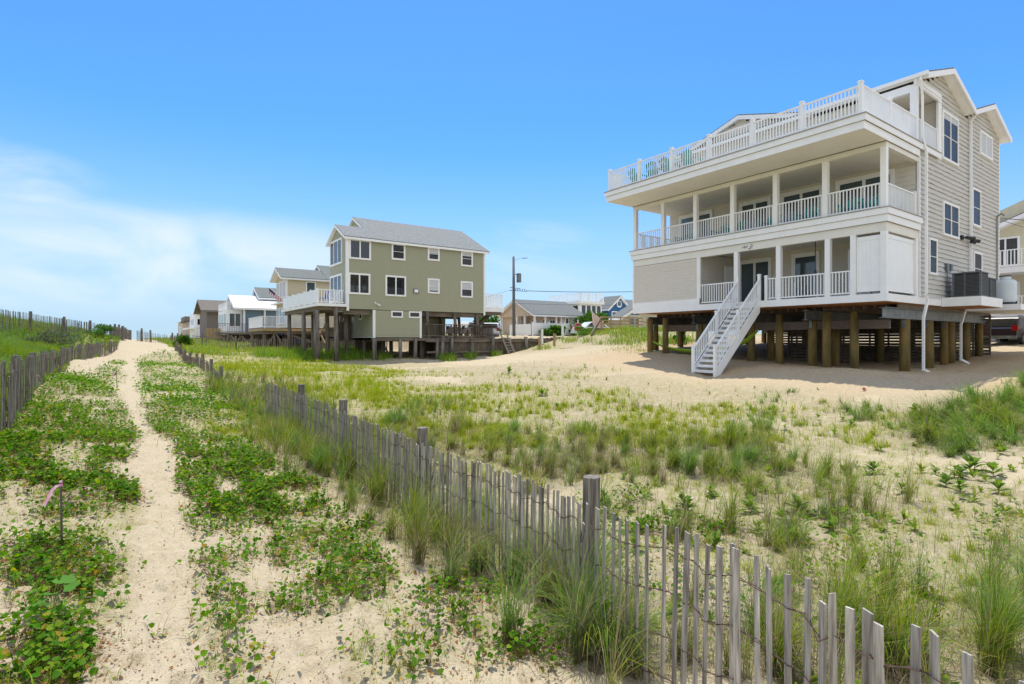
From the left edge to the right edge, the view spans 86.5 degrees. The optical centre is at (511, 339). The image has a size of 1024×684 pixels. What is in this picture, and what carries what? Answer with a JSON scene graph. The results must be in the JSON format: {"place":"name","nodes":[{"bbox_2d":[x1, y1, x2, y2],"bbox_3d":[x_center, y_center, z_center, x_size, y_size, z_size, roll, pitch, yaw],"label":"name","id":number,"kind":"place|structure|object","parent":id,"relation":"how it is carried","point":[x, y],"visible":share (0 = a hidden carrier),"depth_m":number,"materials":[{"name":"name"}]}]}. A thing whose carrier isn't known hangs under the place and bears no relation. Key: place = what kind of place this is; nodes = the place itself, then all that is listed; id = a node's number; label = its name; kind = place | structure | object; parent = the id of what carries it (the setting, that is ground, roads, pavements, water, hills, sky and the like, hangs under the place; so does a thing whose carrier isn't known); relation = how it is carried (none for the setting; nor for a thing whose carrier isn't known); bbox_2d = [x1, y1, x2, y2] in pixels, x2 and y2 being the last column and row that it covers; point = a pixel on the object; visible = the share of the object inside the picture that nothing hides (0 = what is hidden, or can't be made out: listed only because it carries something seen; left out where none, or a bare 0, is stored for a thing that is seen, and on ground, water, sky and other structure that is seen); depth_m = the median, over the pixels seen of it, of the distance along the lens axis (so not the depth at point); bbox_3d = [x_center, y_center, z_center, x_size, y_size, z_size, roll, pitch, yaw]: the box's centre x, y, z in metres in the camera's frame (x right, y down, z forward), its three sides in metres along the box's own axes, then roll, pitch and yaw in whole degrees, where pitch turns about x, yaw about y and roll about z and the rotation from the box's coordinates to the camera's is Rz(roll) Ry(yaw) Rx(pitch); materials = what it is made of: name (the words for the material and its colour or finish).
{"place":"outdoors","nodes":[
{"label":"outdoors","id":0,"kind":"place"},
{"bbox_2d":[0,329,1023,683],"bbox_3d":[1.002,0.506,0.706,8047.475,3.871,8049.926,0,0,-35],"label":"ground","id":1,"kind":"structure","parent":0,"point":[142,653],"depth_m":6.62,"materials":[{"name":"sand"}]},
{"bbox_2d":[18,329,83,346],"bbox_3d":[-23.843,0.063,28.047,2.804,1.230,2.291,0,0,-35],"label":"bush","id":2,"kind":"object","parent":1,"relation":"on","point":[63,337],"visible":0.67,"depth_m":27.93,"materials":[{"name":"green plant"}]},
{"bbox_2d":[23,574,80,609],"bbox_3d":[-3.232,1.778,3.800,0.296,0.153,0.348,0,0,29],"label":"broadleaf plant","id":3,"kind":"object","parent":1,"relation":"on","point":[69,579],"visible":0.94,"depth_m":3.85,"materials":[{"name":"green plant"}]},
{"bbox_2d":[43,481,62,552],"bbox_3d":[-4.070,1.648,4.816,0.177,0.795,0.026,0,0,-3],"label":"survey stake","id":4,"kind":"object","parent":1,"relation":"on","point":[61,510],"visible":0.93,"depth_m":4.82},
{"bbox_2d":[0,341,117,431],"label":"sand fence","id":5,"kind":"object","parent":1,"relation":"on","point":[35,367],"visible":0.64,"depth_m":11.60,"materials":[{"name":"wood"}]},
{"bbox_2d":[0,309,125,340],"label":"sand fence","id":6,"kind":"object","parent":1,"relation":"on","point":[62,321],"visible":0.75,"depth_m":32.74,"materials":[{"name":"wood"}]},
{"bbox_2d":[89,323,114,336],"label":"bush","id":7,"kind":"object","parent":1,"relation":"on","point":[101,329],"visible":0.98,"depth_m":38.40,"materials":[{"name":"green plant"}]},
{"bbox_2d":[111,324,131,339],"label":"sand fence","id":8,"kind":"object","parent":1,"relation":"on","point":[127,333],"visible":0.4,"depth_m":48.42,"materials":[{"name":"wood"}]},
{"bbox_2d":[137,328,182,342],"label":"sand fence","id":9,"kind":"object","parent":1,"relation":"on","point":[141,336],"visible":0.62,"depth_m":49.86,"materials":[{"name":"wood"}]},
{"bbox_2d":[172,334,193,348],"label":"bush","id":10,"kind":"object","parent":1,"relation":"on","point":[184,338],"visible":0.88,"depth_m":43.83,"materials":[{"name":"green plant"}]},
{"bbox_2d":[180,316,189,336],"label":"stucco house","id":11,"kind":"structure","parent":1,"relation":"on","point":[185,320],"depth_m":124.15,"materials":[{"name":"brown"}]},
{"bbox_2d":[182,308,199,337],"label":"white far house","id":12,"kind":"structure","parent":1,"relation":"on","point":[194,322],"depth_m":109.63,"materials":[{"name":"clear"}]},
{"bbox_2d":[175,341,222,380],"bbox_3d":[-18.031,1.194,30.734,0.279,2.149,23.033,0,0,-36],"label":"sand fence","id":13,"kind":"object","parent":1,"relation":"on","point":[189,358],"visible":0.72,"depth_m":27.35,"materials":[{"name":"wood"}]},
{"bbox_2d":[193,300,227,338],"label":"brown house","id":14,"kind":"structure","parent":1,"relation":"on","point":[207,310],"depth_m":92.71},
{"bbox_2d":[203,328,226,340],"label":"timber deck","id":15,"kind":"structure","parent":1,"relation":"on","point":[212,331],"depth_m":75.88,"materials":[{"name":"beige wood"}]},
{"bbox_2d":[214,287,275,342],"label":"bluegrey house","id":16,"kind":"structure","parent":1,"relation":"on","point":[236,313],"depth_m":73.70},
{"bbox_2d":[229,313,240,326],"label":"window","id":17,"kind":"structure","parent":16,"relation":"in","point":[233,317],"depth_m":72.49,"materials":[{"name":"grey glass"}]},
{"bbox_2d":[192,333,310,349],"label":"sand fence","id":18,"kind":"object","parent":1,"relation":"on","point":[231,342],"visible":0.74,"depth_m":49.97,"materials":[{"name":"wood"}]},
{"bbox_2d":[259,412,292,439],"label":"grass tuft","id":19,"kind":"object","parent":1,"relation":"on","point":[277,423],"visible":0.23,"depth_m":11.65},
{"bbox_2d":[248,265,341,347],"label":"cream house","id":20,"kind":"structure","parent":1,"relation":"on","point":[289,282],"depth_m":55.99,"materials":[{"name":"wood"}]},
{"bbox_2d":[306,281,315,291],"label":"window","id":21,"kind":"structure","parent":20,"relation":"in","point":[309,285],"depth_m":56.05,"materials":[{"name":"grey glass"}]},
{"bbox_2d":[0,311,695,422],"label":"dune grass","id":22,"kind":"structure","parent":1,"relation":"on","point":[11,344],"depth_m":39.28,"materials":[{"name":"plant"}]},
{"bbox_2d":[320,339,386,350],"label":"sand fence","id":23,"kind":"object","parent":1,"relation":"on","point":[352,343],"visible":0.08,"depth_m":50.02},
{"bbox_2d":[281,217,503,361],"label":"green house","id":24,"kind":"structure","parent":1,"relation":"on","point":[415,286],"depth_m":43.13,"materials":[{"name":"green"}]},
{"bbox_2d":[330,237,341,266],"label":"window","id":25,"kind":"structure","parent":24,"relation":"in","point":[336,245],"depth_m":41.91,"materials":[{"name":"blue glass"}]},
{"bbox_2d":[330,273,341,301],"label":"window","id":26,"kind":"structure","parent":24,"relation":"in","point":[336,280],"depth_m":41.91,"materials":[{"name":"blue glass"}]},
{"bbox_2d":[348,272,369,294],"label":"window","id":27,"kind":"structure","parent":24,"relation":"in","point":[358,283],"depth_m":40.49,"materials":[{"name":"black glass"}]},
{"bbox_2d":[349,239,370,259],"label":"window","id":28,"kind":"structure","parent":24,"relation":"in","point":[358,249],"depth_m":40.51,"materials":[{"name":"black glass"}]},
{"bbox_2d":[385,275,405,296],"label":"window","id":29,"kind":"structure","parent":24,"relation":"in","point":[394,285],"depth_m":42.15,"materials":[{"name":"clear glass"}]},
{"bbox_2d":[391,311,402,317],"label":"window","id":30,"kind":"structure","parent":24,"relation":"in","point":[394,314],"depth_m":42.23,"materials":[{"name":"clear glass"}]},
{"bbox_2d":[391,244,405,260],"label":"window","id":31,"kind":"structure","parent":24,"relation":"in","point":[397,251],"depth_m":42.28,"materials":[{"name":"clear glass"}]},
{"bbox_2d":[428,248,439,260],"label":"window","id":32,"kind":"structure","parent":24,"relation":"in","point":[433,253],"depth_m":44.07,"materials":[{"name":"clear glass"}]},
{"bbox_2d":[428,278,439,293],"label":"window","id":33,"kind":"structure","parent":24,"relation":"in","point":[433,284],"depth_m":44.07,"materials":[{"name":"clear glass"}]},
{"bbox_2d":[460,281,472,297],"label":"window","id":34,"kind":"structure","parent":24,"relation":"in","point":[466,288],"depth_m":45.85,"materials":[{"name":"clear glass"}]},
{"bbox_2d":[461,251,472,266],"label":"window","id":35,"kind":"structure","parent":24,"relation":"in","point":[466,257],"depth_m":45.86,"materials":[{"name":"clear glass"}]},
{"bbox_2d":[372,403,412,425],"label":"grass tuft","id":36,"kind":"object","parent":1,"relation":"on","point":[397,416],"visible":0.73,"depth_m":13.59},
{"bbox_2d":[439,413,473,428],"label":"grass tuft","id":37,"kind":"object","parent":1,"relation":"on","point":[464,422],"visible":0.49,"depth_m":13.13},
{"bbox_2d":[447,321,473,335],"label":"parked car","id":38,"kind":"object","parent":1,"relation":"on","point":[465,323],"visible":0.4,"depth_m":50.88,"materials":[{"name":"white paint"}]},
{"bbox_2d":[472,315,501,334],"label":"bush","id":39,"kind":"object","parent":1,"relation":"on","point":[492,320],"visible":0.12,"depth_m":55.84,"materials":[{"name":"green plant"}]},
{"bbox_2d":[482,322,499,335],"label":"parked suv","id":40,"kind":"object","parent":1,"relation":"on","point":[496,329],"visible":0.33,"depth_m":50.71,"materials":[{"name":"white paint"}]},
{"bbox_2d":[425,335,560,357],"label":"bulkhead","id":41,"kind":"object","parent":1,"relation":"on","point":[482,347],"visible":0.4,"depth_m":46.88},
{"bbox_2d":[0,349,1023,683],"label":"ground vine","id":42,"kind":"object","parent":1,"relation":"on","point":[48,627],"visible":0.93,"depth_m":5.68,"materials":[{"name":"green plant"}]},
{"bbox_2d":[0,342,1023,683],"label":"grass","id":43,"kind":"structure","parent":1,"relation":"on","point":[352,394],"depth_m":12.46,"materials":[{"name":"plant"}]},
{"bbox_2d":[510,256,526,335],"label":"utility pole","id":44,"kind":"object","parent":1,"relation":"on","point":[513,290],"visible":0.96,"depth_m":54.87,"materials":[{"name":"brown wood"}]},
{"bbox_2d":[507,461,557,494],"bbox_3d":[0.342,2.143,8.431,1.017,0.508,1.013,0,0,29],"label":"grass tuft","id":45,"kind":"object","parent":1,"relation":"on","point":[537,483],"visible":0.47,"depth_m":8.45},
{"bbox_2d":[497,299,583,335],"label":"bungalow","id":46,"kind":"object","parent":1,"relation":"on","point":[531,311],"visible":0.5,"depth_m":62.96,"materials":[{"name":"beige"}]},
{"bbox_2d":[510,322,573,335],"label":"vinyl fence","id":47,"kind":"object","parent":1,"relation":"on","point":[523,329],"visible":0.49,"depth_m":59.28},
{"bbox_2d":[539,325,565,335],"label":"hedge","id":48,"kind":"object","parent":1,"relation":"on","point":[552,329],"visible":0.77,"depth_m":58.11,"materials":[{"name":"green plant"}]},
{"bbox_2d":[491,493,661,601],"bbox_3d":[0.653,1.981,5.395,1.780,0.868,1.730,0,0,3],"label":"grass tuft","id":49,"kind":"object","parent":1,"relation":"on","point":[607,548],"visible":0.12,"depth_m":5.43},
{"bbox_2d":[549,292,604,314],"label":"white deck house","id":50,"kind":"structure","parent":1,"relation":"on","point":[582,305],"depth_m":79.18,"materials":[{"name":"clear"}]},
{"bbox_2d":[564,415,602,434],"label":"grass tuft","id":51,"kind":"object","parent":1,"relation":"on","point":[584,426],"visible":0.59,"depth_m":12.14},
{"bbox_2d":[574,326,598,334],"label":"bush","id":52,"kind":"object","parent":1,"relation":"on","point":[583,330],"visible":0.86,"depth_m":47.83,"materials":[{"name":"green plant"}]},
{"bbox_2d":[570,322,607,332],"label":"parked car","id":53,"kind":"object","parent":1,"relation":"on","point":[588,324],"visible":0.14,"depth_m":55.24,"materials":[{"name":"white paint"}]},
{"bbox_2d":[569,310,610,328],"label":"bush","id":54,"kind":"object","parent":1,"relation":"on","point":[586,317],"visible":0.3,"depth_m":62.05,"materials":[{"name":"green plant"}]},
{"bbox_2d":[497,551,708,680],"bbox_3d":[0.630,2.042,4.141,1.656,0.771,1.707,0,0,-35],"label":"grass tuft","id":55,"kind":"object","parent":1,"relation":"on","point":[598,638],"visible":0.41,"depth_m":4.06,"materials":[{"name":"plant"}]},
{"bbox_2d":[195,363,1023,683],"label":"beach grass","id":56,"kind":"structure","parent":1,"relation":"on","point":[997,631],"depth_m":5.65,"materials":[{"name":"plant"}]},
{"bbox_2d":[600,295,632,316],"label":"blue house","id":57,"kind":"structure","parent":1,"relation":"on","point":[613,305],"depth_m":84.47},
{"bbox_2d":[591,316,646,335],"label":"timber walkway","id":58,"kind":"structure","parent":1,"relation":"on","point":[601,323],"depth_m":48.82,"materials":[{"name":"beige wood"}]},
{"bbox_2d":[606,303,662,327],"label":"beige gable house","id":59,"kind":"structure","parent":1,"relation":"on","point":[626,311],"depth_m":58.75,"materials":[{"name":"beige"}]},
{"bbox_2d":[616,451,662,474],"bbox_3d":[2.184,2.104,9.385,0.923,0.388,0.932,0,0,10],"label":"grass tuft","id":60,"kind":"object","parent":1,"relation":"on","point":[641,466],"visible":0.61,"depth_m":9.36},
{"bbox_2d":[265,382,1023,683],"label":"sand fence","id":61,"kind":"object","parent":1,"relation":"on","point":[873,663],"visible":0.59,"depth_m":3.82,"materials":[{"name":"wood"}]},
{"bbox_2d":[666,510,683,533],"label":"goldenrod","id":62,"kind":"object","parent":1,"relation":"on","point":[673,515],"visible":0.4,"depth_m":6.60,"materials":[{"name":"green plant"}]},
{"bbox_2d":[670,491,697,510],"bbox_3d":[2.325,2.198,7.384,0.389,0.264,0.350,0,0,41],"label":"goldenrod","id":63,"kind":"object","parent":1,"relation":"on","point":[681,496],"visible":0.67,"depth_m":7.34,"materials":[{"name":"green plant"}]},
{"bbox_2d":[359,364,1023,683],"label":"broadleaf weeds","id":64,"kind":"object","parent":1,"relation":"on","point":[903,511],"visible":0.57,"depth_m":7.09,"materials":[{"name":"green plant"}]},
{"bbox_2d":[707,530,724,552],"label":"goldenrod","id":65,"kind":"object","parent":1,"relation":"on","point":[714,538],"visible":0.81,"depth_m":6.03,"materials":[{"name":"green plant"}]},
{"bbox_2d":[694,452,754,485],"bbox_3d":[3.523,2.082,8.974,1.089,0.494,1.099,0,0,-35],"label":"grass tuft","id":66,"kind":"object","parent":1,"relation":"on","point":[725,472],"visible":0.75,"depth_m":8.94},
{"bbox_2d":[736,494,762,513],"bbox_3d":[3.173,2.202,7.278,0.487,0.248,0.315,0,0,-11],"label":"goldenrod","id":67,"kind":"object","parent":1,"relation":"on","point":[750,504],"visible":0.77,"depth_m":7.26,"materials":[{"name":"green plant"}]},
{"bbox_2d":[746,411,775,430],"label":"grass tuft","id":68,"kind":"object","parent":1,"relation":"on","point":[764,422],"visible":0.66,"depth_m":13.12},
{"bbox_2d":[760,571,801,598],"bbox_3d":[2.436,2.227,4.924,0.300,0.230,0.301,0,0,-35],"label":"goldenrod","id":69,"kind":"object","parent":1,"relation":"on","point":[782,576],"visible":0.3,"depth_m":4.92,"materials":[{"name":"green plant"}]},
{"bbox_2d":[757,502,838,546],"bbox_3d":[3.129,2.071,6.152,0.973,0.517,1.051,0,0,-35],"label":"grass tuft","id":70,"kind":"object","parent":1,"relation":"on","point":[795,534],"visible":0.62,"depth_m":6.08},
{"bbox_2d":[784,493,819,518],"bbox_3d":[3.772,2.181,7.127,0.342,0.262,0.484,0,0,-11],"label":"goldenrod","id":71,"kind":"object","parent":1,"relation":"on","point":[799,502],"visible":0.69,"depth_m":7.14,"materials":[{"name":"green plant"}]},
{"bbox_2d":[604,67,1023,376],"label":"beach house","id":72,"kind":"structure","parent":1,"relation":"on","point":[919,152],"depth_m":24.22,"materials":[{"name":"beige"}]},
{"bbox_2d":[679,209,712,239],"bbox_3d":[10.341,-6.045,30.679,0.080,2.210,2.200,0,0,-35],"label":"sliding door","id":73,"kind":"structure","parent":72,"relation":"in","point":[706,214],"depth_m":30.42,"materials":[{"name":"white glass"}]},
{"bbox_2d":[646,329,759,353],"bbox_3d":[9.687,0.116,28.224,0.825,1.269,6.381,0,0,-43],"label":"hammock","id":74,"kind":"object","parent":72,"relation":"hanging from","point":[749,338],"visible":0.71,"depth_m":28.18,"materials":[{"name":"green fabric"}]},
{"bbox_2d":[724,266,733,302],"bbox_3d":[11.324,-2.770,28.349,0.800,2.060,0.060,0,0,-35],"label":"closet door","id":75,"kind":"structure","parent":72,"relation":"in","point":[728,271],"depth_m":28.25,"materials":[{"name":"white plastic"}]},
{"bbox_2d":[739,196,770,228],"bbox_3d":[12.384,-6.045,27.775,0.090,2.210,1.700,0,0,-35],"label":"sliding door","id":76,"kind":"structure","parent":72,"relation":"in","point":[766,201],"depth_m":27.76,"materials":[{"name":"white glass"}]},
{"bbox_2d":[740,257,771,301],"bbox_3d":[12.381,-2.930,27.780,0.090,2.380,1.790,0,0,-35],"label":"sliding door","id":77,"kind":"structure","parent":72,"relation":"in","point":[749,269],"depth_m":27.86,"materials":[{"name":"black glass"}]},
{"bbox_2d":[780,185,821,222],"bbox_3d":[13.743,-6.045,25.858,0.080,2.210,2.000,0,0,-35],"label":"sliding door","id":78,"kind":"structure","parent":72,"relation":"in","point":[815,190],"depth_m":25.86,"materials":[{"name":"white glass"}]},
{"bbox_2d":[793,206,816,220],"bbox_3d":[12.798,-5.384,23.598,0.851,0.958,0.780,0,0,-34],"label":"adirondack chair","id":79,"kind":"object","parent":72,"relation":"on","point":[806,215],"visible":0.36,"depth_m":23.62,"materials":[{"name":"teal plastic"}]},
{"bbox_2d":[791,251,819,298],"bbox_3d":[13.859,-2.930,25.695,0.080,2.380,1.300,0,0,-35],"label":"glass door","id":80,"kind":"structure","parent":72,"relation":"in","point":[801,263],"depth_m":25.70,"materials":[{"name":"white"}]},
{"bbox_2d":[837,197,863,212],"bbox_3d":[13.791,-5.384,22.103,0.851,0.958,0.780,0,0,-39],"label":"adirondack chair","id":81,"kind":"object","parent":72,"relation":"on","point":[851,205],"visible":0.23,"depth_m":22.15,"materials":[{"name":"teal plastic"}]},
{"bbox_2d":[835,168,894,212],"bbox_3d":[15.300,-6.045,23.653,0.080,2.210,2.300,0,0,-35],"label":"sliding door","id":82,"kind":"structure","parent":72,"relation":"in","point":[872,178],"depth_m":23.74,"materials":[{"name":"blue glass"}]},
{"bbox_2d":[859,193,878,208],"bbox_3d":[14.260,-5.384,21.439,0.851,0.958,0.780,0,0,-28],"label":"adirondack chair","id":83,"kind":"object","parent":72,"relation":"on","point":[877,201],"visible":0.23,"depth_m":21.52,"materials":[{"name":"teal plastic"}]},
{"bbox_2d":[928,237,937,275],"bbox_3d":[17.627,-3.480,22.784,0.920,1.520,0.102,0,0,-35],"label":"window","id":84,"kind":"structure","parent":72,"relation":"in","point":[932,243],"depth_m":22.77,"materials":[{"name":"clear glass"}]},
{"bbox_2d":[942,109,958,166],"bbox_3d":[19.326,-8.860,23.984,1.960,2.120,0.102,0,0,-35],"label":"window","id":85,"kind":"structure","parent":72,"relation":"in","point":[950,124],"depth_m":23.95,"materials":[{"name":"clear glass"}]},
{"bbox_2d":[942,201,959,239],"bbox_3d":[19.392,-5.260,24.030,1.960,1.480,0.102,0,0,-35],"label":"window","id":86,"kind":"structure","parent":72,"relation":"in","point":[951,212],"depth_m":23.99,"materials":[{"name":"clear glass"}]},
{"bbox_2d":[952,271,988,296],"bbox_3d":[19.593,-2.348,23.268,0.970,1.075,1.000,0,0,-35],"label":"air conditioner","id":87,"kind":"object","parent":72,"relation":"on","point":[970,283],"visible":0.96,"depth_m":22.98,"materials":[{"name":"grey"}]},
{"bbox_2d":[972,187,981,227],"bbox_3d":[22.206,-6.300,26.017,1.210,1.800,0.102,0,0,-35],"label":"window","id":88,"kind":"structure","parent":72,"relation":"in","point":[976,194],"depth_m":26.04,"materials":[{"name":"clear glass"}]},
{"bbox_2d":[972,251,982,270],"bbox_3d":[22.365,-3.400,26.129,1.220,1.600,0.102,0,0,-35],"label":"window","id":89,"kind":"structure","parent":72,"relation":"in","point":[977,257],"depth_m":26.13,"materials":[{"name":"clear glass"}]},
{"bbox_2d":[979,130,992,160],"bbox_3d":[23.419,-9.575,26.873,1.900,1.150,0.102,0,0,-35],"label":"window","id":90,"kind":"structure","parent":72,"relation":"in","point":[986,141],"depth_m":26.82,"materials":[{"name":"white glass"}]},
{"bbox_2d":[988,278,996,297],"bbox_3d":[20.696,-2.257,24.003,0.820,0.895,0.870,0,0,-35],"label":"air conditioner","id":91,"kind":"object","parent":72,"relation":"on","point":[991,287],"visible":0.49,"depth_m":23.58,"materials":[{"name":"grey"}]},
{"bbox_2d":[996,275,1016,303],"bbox_3d":[22.265,-2.237,24.554,0.790,1.305,0.790,0,0,-35],"label":"propane tank","id":92,"kind":"object","parent":72,"relation":"on","point":[1006,288],"visible":0.8,"depth_m":24.26,"materials":[{"name":"metal"}]},
{"bbox_2d":[820,512,845,534],"bbox_3d":[3.832,2.201,6.492,0.371,0.247,0.492,0,0,-35],"label":"goldenrod","id":93,"kind":"object","parent":1,"relation":"on","point":[830,521],"visible":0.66,"depth_m":6.51,"materials":[{"name":"green plant"}]},
{"bbox_2d":[846,405,877,420],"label":"grass tuft","id":94,"kind":"object","parent":1,"relation":"on","point":[858,417],"visible":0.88,"depth_m":13.88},
{"bbox_2d":[863,461,882,474],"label":"goldenrod","id":95,"kind":"object","parent":1,"relation":"on","point":[873,467],"visible":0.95,"depth_m":9.05,"materials":[{"name":"green plant"}]},
{"bbox_2d":[731,367,1023,456],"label":"bank grass","id":96,"kind":"structure","parent":1,"relation":"on","point":[962,439],"depth_m":12.47,"materials":[{"name":"plant"}]},
{"bbox_2d":[799,564,1008,683],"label":"grass tuft","id":97,"kind":"object","parent":1,"relation":"on","point":[906,656],"visible":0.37,"depth_m":3.81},
{"bbox_2d":[935,472,955,485],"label":"goldenrod","id":98,"kind":"object","parent":1,"relation":"on","point":[947,477],"visible":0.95,"depth_m":7.97,"materials":[{"name":"green plant"}]},
{"bbox_2d":[946,464,968,477],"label":"goldenrod","id":99,"kind":"object","parent":1,"relation":"on","point":[955,468],"visible":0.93,"depth_m":8.47,"materials":[{"name":"green plant"}]},
{"bbox_2d":[947,479,969,491],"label":"goldenrod","id":100,"kind":"object","parent":1,"relation":"on","point":[959,482],"visible":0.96,"depth_m":7.60,"materials":[{"name":"green plant"}]},
{"bbox_2d":[951,453,988,472],"bbox_3d":[7.596,2.033,8.996,0.516,0.320,0.466,0,0,-13],"label":"goldenrod","id":101,"kind":"object","parent":1,"relation":"on","point":[971,460],"visible":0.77,"depth_m":8.94,"materials":[{"name":"green plant"}]},
{"bbox_2d":[934,200,1023,340],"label":"yellow house","id":102,"kind":"structure","parent":1,"relation":"on","point":[1012,249],"depth_m":34.48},
{"bbox_2d":[1000,236,1019,266],"bbox_3d":[31.779,-5.650,35.040,0.062,1.900,1.400,0,0,-35],"label":"window","id":103,"kind":"structure","parent":102,"relation":"in","point":[1013,242],"depth_m":34.88,"materials":[{"name":"clear glass"}]},
{"bbox_2d":[977,461,1005,476],"bbox_3d":[7.623,2.074,8.643,0.457,0.264,0.311,0,0,14],"label":"goldenrod","id":104,"kind":"object","parent":1,"relation":"on","point":[993,465],"visible":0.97,"depth_m":8.62,"materials":[{"name":"green plant"}]},
{"bbox_2d":[985,479,1013,495],"bbox_3d":[6.765,2.045,7.550,0.308,0.222,0.267,0,0,31],"label":"goldenrod","id":105,"kind":"object","parent":1,"relation":"on","point":[996,482],"visible":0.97,"depth_m":7.55,"materials":[{"name":"green plant"}]},
{"bbox_2d":[983,315,1023,343],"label":"parked suv","id":106,"kind":"object","parent":1,"relation":"on","point":[1004,329],"visible":0.7,"depth_m":30.67,"materials":[{"name":"grey paint"}]},
{"bbox_2d":[0,0,1023,339],"label":"sky","id":107,"kind":"structure","parent":0,"point":[158,158],"materials":[{"name":"blue"}]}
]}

